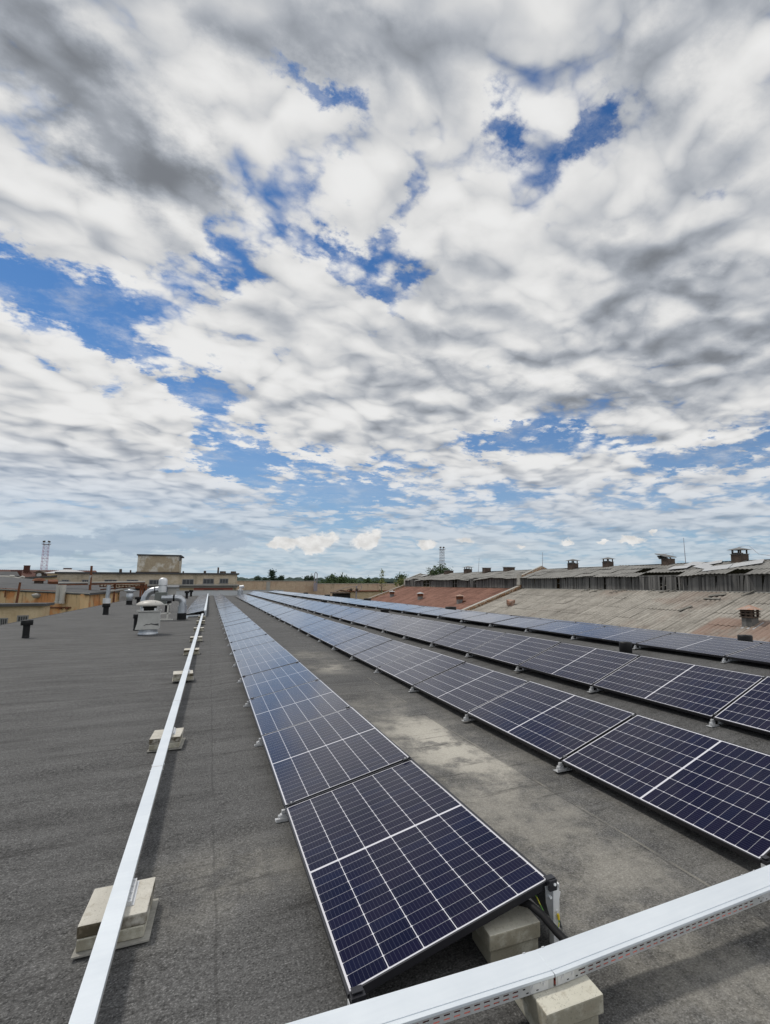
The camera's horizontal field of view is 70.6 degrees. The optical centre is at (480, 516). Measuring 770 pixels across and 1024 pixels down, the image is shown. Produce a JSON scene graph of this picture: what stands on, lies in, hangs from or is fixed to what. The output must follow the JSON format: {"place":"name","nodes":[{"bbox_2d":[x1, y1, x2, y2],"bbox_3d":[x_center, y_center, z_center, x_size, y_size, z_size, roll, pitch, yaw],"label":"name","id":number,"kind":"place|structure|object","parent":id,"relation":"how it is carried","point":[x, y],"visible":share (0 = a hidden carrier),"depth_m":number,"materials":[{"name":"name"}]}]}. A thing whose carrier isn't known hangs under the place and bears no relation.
{"place":"outdoors","nodes":[
{"label":"outdoors","id":0,"kind":"place"},
{"bbox_2d":[25,575,56,579],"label":"link building","id":1,"kind":"structure","parent":0,"point":[50,577],"depth_m":93.00,"materials":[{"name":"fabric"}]},
{"bbox_2d":[0,565,96,576],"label":"red roof building","id":2,"kind":"structure","parent":0,"point":[26,571],"depth_m":134.43,"materials":[{"name":"brick"}]},
{"bbox_2d":[47,569,82,575],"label":"pavilion","id":3,"kind":"structure","parent":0,"point":[63,570],"depth_m":110.00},
{"bbox_2d":[267,568,276,580],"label":"conifer","id":4,"kind":"object","parent":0,"point":[271,573],"visible":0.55,"depth_m":241.53,"materials":[{"name":"green plant"}]},
{"bbox_2d":[236,581,401,595],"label":"brick wall","id":5,"kind":"structure","parent":0,"point":[304,587],"depth_m":124.26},
{"bbox_2d":[335,572,348,582],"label":"sapling","id":6,"kind":"object","parent":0,"point":[341,579],"visible":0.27,"depth_m":147.21,"materials":[{"name":"green plant"}]},
{"bbox_2d":[330,589,387,599],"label":"shed","id":7,"kind":"structure","parent":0,"point":[361,594],"depth_m":111.50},
{"bbox_2d":[0,592,769,1023],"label":"roof deck","id":8,"kind":"structure","parent":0,"point":[238,930],"depth_m":3.84,"materials":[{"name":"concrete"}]},
{"bbox_2d":[20,620,33,637],"bbox_3d":[-15.231,3.783,17.847,0.330,0.590,0.330,4,-8,-27],"label":"vent pipe","id":9,"kind":"object","parent":8,"relation":"on","point":[25,624],"visible":1,"depth_m":17.76,"materials":[{"name":"black plastic"}]},
{"bbox_2d":[102,585,110,614],"bbox_3d":[-21.853,4.888,31.116,0.400,1.724,0.400,4,-8,-27],"label":"vent pipe","id":10,"kind":"object","parent":8,"relation":"on","point":[107,599],"visible":1,"depth_m":31.00,"materials":[{"name":"silver plastic"}]},
{"bbox_2d":[71,898,158,959],"bbox_3d":[-1.899,2.152,2.792,0.336,0.008,0.406,4,-8,-27],"label":"felt mat","id":11,"kind":"object","parent":8,"relation":"on","point":[143,939],"visible":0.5,"depth_m":2.68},
{"bbox_2d":[76,898,152,951],"bbox_3d":[-1.911,2.120,2.802,0.295,0.055,0.363,4,-8,-27],"label":"concrete slab","id":12,"kind":"object","parent":11,"relation":"on","point":[125,934],"depth_m":2.67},
{"bbox_2d":[76,877,155,938],"bbox_3d":[-1.915,2.064,2.821,0.304,0.059,0.375,4,-8,-27],"label":"concrete slab","id":13,"kind":"object","parent":12,"relation":"on","point":[136,913],"depth_m":2.74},
{"bbox_2d":[127,878,139,906],"bbox_3d":[-1.885,2.029,2.879,0.046,0.026,0.256,4,-8,-27],"label":"rail bracket","id":14,"kind":"object","parent":13,"relation":"on","point":[133,893],"visible":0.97,"depth_m":2.86,"materials":[{"name":"metal"}]},
{"bbox_2d":[68,613,203,1023],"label":"cable tray","id":15,"kind":"object","parent":13,"relation":"on","point":[87,1005],"visible":1,"depth_m":2.77,"materials":[{"name":"metal"}]},
{"bbox_2d":[124,589,135,604],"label":"vent pipe","id":16,"kind":"object","parent":8,"relation":"on","point":[129,596],"visible":0.96,"depth_m":44.84,"materials":[{"name":"silver metal"}]},
{"bbox_2d":[119,590,141,600],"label":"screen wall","id":17,"kind":"structure","parent":8,"relation":"on","point":[122,596],"depth_m":66.47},
{"bbox_2d":[135,600,163,634],"bbox_3d":[-11.745,3.581,18.862,0.850,1.205,0.850,4,-8,-27],"label":"roof fan","id":18,"kind":"object","parent":8,"relation":"on","point":[149,617],"visible":1,"depth_m":18.60},
{"bbox_2d":[141,585,167,609],"bbox_3d":[-16.448,4.322,26.761,1.093,1.714,0.452,2,-8,-17],"label":"air duct","id":19,"kind":"object","parent":8,"relation":"on","point":[148,593],"visible":0.52,"depth_m":26.61,"materials":[{"name":"metal"}]},
{"bbox_2d":[154,578,172,619],"bbox_3d":[-15.649,4.086,26.367,0.855,2.075,0.625,4,-8,-27],"label":"exhaust unit","id":20,"kind":"object","parent":8,"relation":"on","point":[162,590],"visible":0.84,"depth_m":26.24,"materials":[{"name":"silver paint"}]},
{"bbox_2d":[147,738,184,752],"bbox_3d":[-3.495,2.549,5.931,0.326,0.008,0.430,3,-8,-24],"label":"felt mat","id":21,"kind":"object","parent":8,"relation":"on","point":[181,743],"visible":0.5,"depth_m":5.79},
{"bbox_2d":[149,735,182,750],"bbox_3d":[-3.506,2.517,5.940,0.287,0.055,0.388,3,-8,-24],"label":"concrete slab","id":22,"kind":"object","parent":21,"relation":"on","point":[171,745],"depth_m":5.79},
{"bbox_2d":[149,728,183,744],"bbox_3d":[-3.510,2.461,5.959,0.296,0.059,0.400,3,-8,-24],"label":"concrete slab","id":23,"kind":"object","parent":22,"relation":"on","point":[155,737],"depth_m":5.83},
{"bbox_2d":[167,586,178,594],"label":"vent pipe","id":24,"kind":"object","parent":8,"relation":"on","point":[171,590],"visible":0.56,"depth_m":71.71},
{"bbox_2d":[161,594,186,619],"bbox_3d":[-15.183,4.504,26.368,1.125,1.255,0.410,4,-8,-27],"label":"air duct","id":25,"kind":"object","parent":8,"relation":"on","point":[181,610],"visible":1,"depth_m":26.34,"materials":[{"name":"silver metal"}]},
{"bbox_2d":[173,676,192,680],"bbox_3d":[-5.620,3.036,10.044,0.334,0.055,0.418,4,-8,-27],"label":"concrete slab","id":26,"kind":"object","parent":8,"relation":"on","point":[179,678],"depth_m":9.84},
{"bbox_2d":[173,670,192,677],"bbox_3d":[-5.624,2.980,10.063,0.344,0.059,0.431,4,-8,-27],"label":"concrete slab","id":27,"kind":"object","parent":26,"relation":"on","point":[178,674],"depth_m":9.93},
{"bbox_2d":[151,590,283,595],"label":"parapet wall","id":28,"kind":"structure","parent":8,"relation":"on","point":[210,592],"depth_m":79.88,"materials":[{"name":"brick"}]},
{"bbox_2d":[219,613,244,619],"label":"solar panel","id":29,"kind":"object","parent":8,"relation":"on","point":[232,616],"visible":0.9,"depth_m":25.87,"materials":[{"name":"blue glass"}]},
{"bbox_2d":[221,615,248,622],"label":"solar panel","id":30,"kind":"object","parent":8,"relation":"on","point":[234,619],"visible":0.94,"depth_m":23.93,"materials":[{"name":"blue glass"}]},
{"bbox_2d":[221,617,251,626],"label":"solar panel","id":31,"kind":"object","parent":8,"relation":"on","point":[236,622],"visible":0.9,"depth_m":22.13,"materials":[{"name":"blue glass"}]},
{"bbox_2d":[223,621,255,631],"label":"solar panel","id":32,"kind":"object","parent":8,"relation":"on","point":[238,625],"visible":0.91,"depth_m":20.23,"materials":[{"name":"blue glass"}]},
{"bbox_2d":[223,624,260,635],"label":"solar panel","id":33,"kind":"object","parent":8,"relation":"on","point":[242,629],"visible":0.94,"depth_m":18.30,"materials":[{"name":"blue glass"}]},
{"bbox_2d":[226,628,266,642],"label":"solar panel","id":34,"kind":"object","parent":8,"relation":"on","point":[246,635],"visible":0.96,"depth_m":16.41,"materials":[{"name":"blue glass"}]},
{"bbox_2d":[228,634,274,650],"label":"solar panel","id":35,"kind":"object","parent":8,"relation":"on","point":[250,642],"visible":0.89,"depth_m":14.54,"materials":[{"name":"blue glass"}]},
{"bbox_2d":[229,641,284,661],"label":"solar panel","id":36,"kind":"object","parent":8,"relation":"on","point":[256,650],"visible":0.94,"depth_m":12.67,"materials":[{"name":"blue glass"}]},
{"bbox_2d":[232,649,299,676],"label":"solar panel","id":37,"kind":"object","parent":8,"relation":"on","point":[265,662],"visible":0.95,"depth_m":10.74,"materials":[{"name":"blue glass"}]},
{"bbox_2d":[237,661,318,700],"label":"solar panel","id":38,"kind":"object","parent":8,"relation":"on","point":[259,684],"visible":0.94,"depth_m":8.86,"materials":[{"name":"blue glass"}]},
{"bbox_2d":[270,608,294,616],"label":"solar panel","id":39,"kind":"object","parent":8,"relation":"on","point":[282,612],"visible":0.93,"depth_m":28.70,"materials":[{"name":"blue glass"}]},
{"bbox_2d":[274,610,300,618],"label":"solar panel","id":40,"kind":"object","parent":8,"relation":"on","point":[287,614],"visible":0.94,"depth_m":26.87,"materials":[{"name":"blue glass"}]},
{"bbox_2d":[278,612,307,621],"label":"solar panel","id":41,"kind":"object","parent":8,"relation":"on","point":[289,617],"visible":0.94,"depth_m":25.04,"materials":[{"name":"blue glass"}]},
{"bbox_2d":[244,679,351,736],"bbox_3d":[-2.482,2.545,7.138,1.150,0.315,2.144,4,-8,-27],"label":"solar panel","id":42,"kind":"object","parent":8,"relation":"on","point":[289,707],"visible":0.93,"depth_m":6.94,"materials":[{"name":"blue glass"}]},
{"bbox_2d":[284,613,314,624],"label":"solar panel","id":43,"kind":"object","parent":8,"relation":"on","point":[299,619],"visible":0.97,"depth_m":23.14,"materials":[{"name":"blue glass"}]},
{"bbox_2d":[290,616,323,628],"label":"solar panel","id":44,"kind":"object","parent":8,"relation":"on","point":[307,622],"visible":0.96,"depth_m":21.25,"materials":[{"name":"blue glass"}]},
{"bbox_2d":[301,602,323,609],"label":"solar panel","id":45,"kind":"object","parent":8,"relation":"on","point":[312,605],"visible":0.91,"depth_m":31.47,"materials":[{"name":"blue glass"}]},
{"bbox_2d":[298,619,337,633],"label":"solar panel","id":46,"kind":"object","parent":8,"relation":"on","point":[316,626],"visible":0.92,"depth_m":19.36,"materials":[{"name":"blue glass"}]},
{"bbox_2d":[308,603,331,611],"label":"solar panel","id":47,"kind":"object","parent":8,"relation":"on","point":[321,606],"visible":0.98,"depth_m":29.53,"materials":[{"name":"blue glass"}]},
{"bbox_2d":[314,604,341,613],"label":"solar panel","id":48,"kind":"object","parent":8,"relation":"on","point":[327,608],"visible":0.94,"depth_m":27.61,"materials":[{"name":"blue glass"}]},
{"bbox_2d":[307,623,350,639],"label":"solar panel","id":49,"kind":"object","parent":8,"relation":"on","point":[328,630],"visible":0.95,"depth_m":17.46,"materials":[{"name":"blue glass"}]},
{"bbox_2d":[254,706,410,808],"bbox_3d":[-1.528,2.303,5.267,1.150,0.325,2.144,4,-8,-27],"label":"solar panel","id":50,"kind":"object","parent":8,"relation":"on","point":[310,758],"visible":0.95,"depth_m":4.99,"materials":[{"name":"blue glass"}]},
{"bbox_2d":[321,606,349,615],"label":"solar panel","id":51,"kind":"object","parent":8,"relation":"on","point":[335,610],"visible":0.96,"depth_m":25.76,"materials":[{"name":"blue glass"}]},
{"bbox_2d":[318,627,369,646],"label":"solar panel","id":52,"kind":"object","parent":8,"relation":"on","point":[342,636],"visible":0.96,"depth_m":15.57,"materials":[{"name":"blue glass"}]},
{"bbox_2d":[329,607,360,618],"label":"solar panel","id":53,"kind":"object","parent":8,"relation":"on","point":[346,612],"visible":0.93,"depth_m":23.93,"materials":[{"name":"blue glass"}]},
{"bbox_2d":[347,984,365,1004],"bbox_3d":[-0.514,2.020,2.179,0.195,0.112,0.095,4,-8,-27],"label":"corner bracket","id":54,"kind":"object","parent":8,"relation":"on","point":[357,993],"visible":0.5,"depth_m":2.20,"materials":[{"name":"metal"}]},
{"bbox_2d":[339,609,374,621],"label":"solar panel","id":55,"kind":"object","parent":8,"relation":"on","point":[361,613],"visible":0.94,"depth_m":22.04,"materials":[{"name":"blue glass"}]},
{"bbox_2d":[331,633,391,655],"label":"solar panel","id":56,"kind":"object","parent":8,"relation":"on","point":[364,642],"visible":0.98,"depth_m":13.72,"materials":[{"name":"blue glass"}]},
{"bbox_2d":[351,611,389,625],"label":"solar panel","id":57,"kind":"object","parent":8,"relation":"on","point":[371,618],"visible":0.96,"depth_m":20.17,"materials":[{"name":"blue glass"}]},
{"bbox_2d":[365,602,393,607],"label":"solar panel","id":58,"kind":"object","parent":8,"relation":"on","point":[379,604],"visible":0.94,"depth_m":28.82,"materials":[{"name":"blue glass"}]},
{"bbox_2d":[349,639,422,668],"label":"solar panel","id":59,"kind":"object","parent":8,"relation":"on","point":[387,652],"visible":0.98,"depth_m":11.84,"materials":[{"name":"blue glass"}]},
{"bbox_2d":[365,614,409,629],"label":"solar panel","id":60,"kind":"object","parent":8,"relation":"on","point":[387,621],"visible":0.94,"depth_m":18.28,"materials":[{"name":"blue glass"}]},
{"bbox_2d":[376,603,404,608],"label":"solar panel","id":61,"kind":"object","parent":8,"relation":"on","point":[394,605],"visible":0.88,"depth_m":27.07,"materials":[{"name":"blue glass"}]},
{"bbox_2d":[389,605,423,610],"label":"solar panel","id":62,"kind":"object","parent":8,"relation":"on","point":[405,607],"visible":0.72,"depth_m":25.13,"materials":[{"name":"blue glass"}]},
{"bbox_2d":[381,617,433,635],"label":"solar panel","id":63,"kind":"object","parent":8,"relation":"on","point":[407,626],"visible":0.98,"depth_m":16.42,"materials":[{"name":"blue glass"}]},
{"bbox_2d":[275,757,562,998],"bbox_3d":[-0.575,2.071,3.395,1.150,0.316,2.144,4,-8,-27],"label":"solar panel","id":64,"kind":"object","parent":8,"relation":"on","point":[408,863],"visible":0.94,"depth_m":2.97,"materials":[{"name":"glass"}]},
{"bbox_2d":[518,900,567,940],"bbox_3d":[0.201,1.953,2.661,0.042,0.106,0.762,7,-10,-42],"label":"cable conduit","id":65,"kind":"object","parent":64,"relation":"attached to","point":[550,924],"visible":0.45,"depth_m":2.54,"materials":[{"name":"plastic"}]},
{"bbox_2d":[374,648,465,686],"bbox_3d":[-1.177,2.859,10.078,1.120,0.428,2.144,4,-8,-27],"label":"solar panel","id":66,"kind":"object","parent":8,"relation":"on","point":[417,667],"visible":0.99,"depth_m":9.92,"materials":[{"name":"blue glass"}]},
{"bbox_2d":[401,607,441,613],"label":"solar panel","id":67,"kind":"object","parent":8,"relation":"on","point":[419,610],"visible":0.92,"depth_m":23.25,"materials":[{"name":"blue glass"}]},
{"bbox_2d":[402,621,463,642],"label":"solar panel","id":68,"kind":"object","parent":8,"relation":"on","point":[433,631],"visible":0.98,"depth_m":14.51,"materials":[{"name":"blue glass"}]},
{"bbox_2d":[417,608,460,616],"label":"solar panel","id":69,"kind":"object","parent":8,"relation":"on","point":[438,612],"visible":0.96,"depth_m":21.38,"materials":[{"name":"blue glass"}]},
{"bbox_2d":[437,610,487,619],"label":"solar panel","id":70,"kind":"object","parent":8,"relation":"on","point":[460,615],"visible":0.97,"depth_m":19.50,"materials":[{"name":"blue glass"}]},
{"bbox_2d":[429,626,503,652],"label":"solar panel","id":71,"kind":"object","parent":8,"relation":"on","point":[465,639],"visible":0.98,"depth_m":12.64,"materials":[{"name":"blue glass"}]},
{"bbox_2d":[408,662,527,713],"bbox_3d":[-0.223,2.623,8.206,1.120,0.426,2.144,4,-8,-27],"label":"solar panel","id":72,"kind":"object","parent":8,"relation":"on","point":[464,687],"visible":0.98,"depth_m":8.03,"materials":[{"name":"blue glass"}]},
{"bbox_2d":[460,613,515,623],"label":"solar panel","id":73,"kind":"object","parent":8,"relation":"on","point":[486,618],"visible":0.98,"depth_m":17.61,"materials":[{"name":"blue glass"}]},
{"bbox_2d":[472,931,537,963],"bbox_3d":[0.120,2.099,2.649,0.258,0.072,0.228,3,-8,-24],"label":"concrete slab","id":74,"kind":"object","parent":8,"relation":"on","point":[511,951],"depth_m":2.55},
{"bbox_2d":[475,906,539,951],"bbox_3d":[0.120,2.024,2.651,0.273,0.072,0.240,3,-8,-24],"label":"concrete slab","id":75,"kind":"object","parent":74,"relation":"on","point":[516,925],"depth_m":2.57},
{"bbox_2d":[464,633,558,666],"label":"solar panel","id":76,"kind":"object","parent":8,"relation":"on","point":[512,649],"visible":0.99,"depth_m":10.73,"materials":[{"name":"blue glass"}]},
{"bbox_2d":[488,617,553,628],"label":"solar panel","id":77,"kind":"object","parent":8,"relation":"on","point":[521,622],"visible":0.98,"depth_m":15.75,"materials":[{"name":"blue glass"}]},
{"bbox_2d":[462,681,635,761],"bbox_3d":[0.730,2.386,6.334,1.120,0.428,2.144,4,-8,-27],"label":"solar panel","id":78,"kind":"object","parent":8,"relation":"on","point":[554,724],"visible":0.98,"depth_m":6.09,"materials":[{"name":"blue glass"}]},
{"bbox_2d":[543,874,560,943],"bbox_3d":[0.366,1.977,2.664,0.102,0.318,0.062,4,-8,-27],"label":"mounting post","id":79,"kind":"object","parent":8,"relation":"on","point":[552,894],"visible":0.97,"depth_m":2.66,"materials":[{"name":"metal"}]},
{"bbox_2d":[515,998,597,1023],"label":"concrete slab","id":80,"kind":"object","parent":8,"relation":"on","point":[526,1011],"depth_m":2.17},
{"bbox_2d":[523,975,603,1023],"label":"concrete slab","id":81,"kind":"object","parent":80,"relation":"on","point":[577,1000],"depth_m":2.11,"materials":[{"name":"concrete"}]},
{"bbox_2d":[286,865,769,1023],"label":"cable tray","id":82,"kind":"object","parent":81,"relation":"on","point":[446,999],"visible":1,"depth_m":2.24,"materials":[{"name":"metal"}]},
{"bbox_2d":[525,621,603,635],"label":"solar panel","id":83,"kind":"object","parent":8,"relation":"on","point":[564,628],"visible":0.97,"depth_m":13.84,"materials":[{"name":"blue glass"}]},
{"bbox_2d":[514,642,637,686],"bbox_3d":[1.582,2.487,8.999,1.104,0.468,2.144,4,-8,-27],"label":"solar panel","id":84,"kind":"object","parent":8,"relation":"on","point":[583,665],"visible":0.97,"depth_m":8.84,"materials":[{"name":"blue glass"}]},
{"bbox_2d":[571,625,668,644],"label":"solar panel","id":85,"kind":"object","parent":8,"relation":"on","point":[616,634],"visible":0.97,"depth_m":11.96,"materials":[{"name":"blue glass"}]},
{"bbox_2d":[619,641,632,653],"bbox_3d":[2.846,2.583,10.422,0.254,0.252,0.258,4,-8,-27],"label":"roof vent","id":86,"kind":"object","parent":8,"relation":"on","point":[625,646],"visible":0.71,"depth_m":10.32,"materials":[{"name":"black plastic"}]},
{"bbox_2d":[619,626,673,632],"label":"solar panel","id":87,"kind":"object","parent":8,"relation":"on","point":[648,629],"visible":0.23,"depth_m":14.62,"materials":[{"name":"glass"}]},
{"bbox_2d":[554,714,769,864],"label":"solar panel","id":88,"kind":"object","parent":8,"relation":"on","point":[716,790],"visible":1,"depth_m":4.31,"materials":[{"name":"glass"}]},
{"bbox_2d":[587,655,762,718],"bbox_3d":[2.535,2.250,7.127,1.104,0.468,2.144,4,-8,-27],"label":"solar panel","id":89,"kind":"object","parent":8,"relation":"on","point":[701,690],"visible":0.97,"depth_m":6.92,"materials":[{"name":"blue glass"}]},
{"bbox_2d":[632,633,759,657],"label":"solar panel","id":90,"kind":"object","parent":8,"relation":"on","point":[710,646],"visible":0.97,"depth_m":10.04,"materials":[{"name":"blue glass"}]},
{"bbox_2d":[674,632,736,639],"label":"solar panel","id":91,"kind":"object","parent":8,"relation":"on","point":[705,636],"visible":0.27,"depth_m":12.88,"materials":[{"name":"blue glass"}]},
{"bbox_2d":[706,676,769,734],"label":"solar panel","id":92,"kind":"object","parent":8,"relation":"on","point":[749,709],"visible":1,"depth_m":5.86,"materials":[{"name":"glass"}]},
{"bbox_2d":[737,635,752,641],"bbox_3d":[5.143,2.516,10.320,0.276,0.432,0.280,4,-8,-27],"label":"roof vent","id":93,"kind":"object","parent":8,"relation":"on","point":[748,638],"visible":0.2,"depth_m":10.24,"materials":[{"name":"black plastic"}]},
{"bbox_2d":[722,643,769,664],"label":"solar panel","id":94,"kind":"object","parent":8,"relation":"on","point":[759,653],"visible":1,"depth_m":8.90,"materials":[{"name":"glass"}]},
{"bbox_2d":[760,855,769,867],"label":"corner bracket","id":95,"kind":"object","parent":8,"relation":"on","point":[765,861],"visible":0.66,"depth_m":3.26,"materials":[{"name":"metal"}]},
{"bbox_2d":[0,0,769,578],"label":"sky","id":96,"kind":"structure","parent":0,"point":[293,288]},
{"label":"ground","id":97,"kind":"structure","parent":0,"visible":0},
{"bbox_2d":[0,602,54,624],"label":"annex","id":98,"kind":"object","parent":97,"relation":"on","point":[12,612],"visible":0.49,"depth_m":46.35,"materials":[{"name":"paint"}]},
{"bbox_2d":[40,541,50,569],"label":"lattice mast","id":99,"kind":"object","parent":97,"relation":"on","point":[43,551],"visible":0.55,"depth_m":316.88,"materials":[{"name":"metal"}]},
{"bbox_2d":[0,577,122,614],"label":"workshop","id":100,"kind":"structure","parent":97,"relation":"on","point":[65,598],"depth_m":60.50,"materials":[{"name":"paint"}]},
{"bbox_2d":[88,566,92,589],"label":"pole","id":101,"kind":"object","parent":97,"relation":"on","point":[90,578],"visible":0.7,"depth_m":62.59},
{"bbox_2d":[58,581,146,602],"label":"pipe rack","id":102,"kind":"object","parent":97,"relation":"on","point":[142,584],"visible":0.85,"depth_m":64.53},
{"bbox_2d":[55,554,239,589],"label":"factory building","id":103,"kind":"structure","parent":97,"relation":"on","point":[152,569],"depth_m":86.92,"materials":[{"name":"paint"}]},
{"bbox_2d":[237,577,396,582],"bbox_3d":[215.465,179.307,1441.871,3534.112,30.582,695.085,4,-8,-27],"label":"forest","id":104,"kind":"object","parent":97,"relation":"on","point":[388,580],"visible":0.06,"depth_m":903.25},
{"bbox_2d":[370,547,769,641],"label":"warehouse","id":105,"kind":"structure","parent":97,"relation":"on","point":[546,593],"depth_m":41.75,"materials":[{"name":"beige brick"}]},
{"bbox_2d":[425,562,451,574],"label":"bush","id":106,"kind":"object","parent":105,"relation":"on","point":[437,571],"visible":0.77,"depth_m":85.30,"materials":[{"name":"green plant"}]},
{"bbox_2d":[703,564,731,570],"bbox_3d":[16.206,3.517,36.412,0.947,0.503,1.824,6,-9,-41],"label":"loose sheet","id":107,"kind":"object","parent":105,"relation":"on","point":[718,567],"visible":1,"depth_m":36.37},
{"bbox_2d":[729,559,763,567],"bbox_3d":[17.527,3.168,35.395,2.420,0.648,0.956,-6,-9,39],"label":"loose sheet","id":108,"kind":"object","parent":105,"relation":"on","point":[747,563],"visible":1,"depth_m":35.24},
{"bbox_2d":[738,605,763,629],"bbox_3d":[14.184,5.371,28.018,0.904,1.410,1.020,4,-8,-27],"label":"slope vent","id":109,"kind":"object","parent":105,"relation":"on","point":[749,618],"visible":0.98,"depth_m":27.83,"materials":[{"name":"metal"}]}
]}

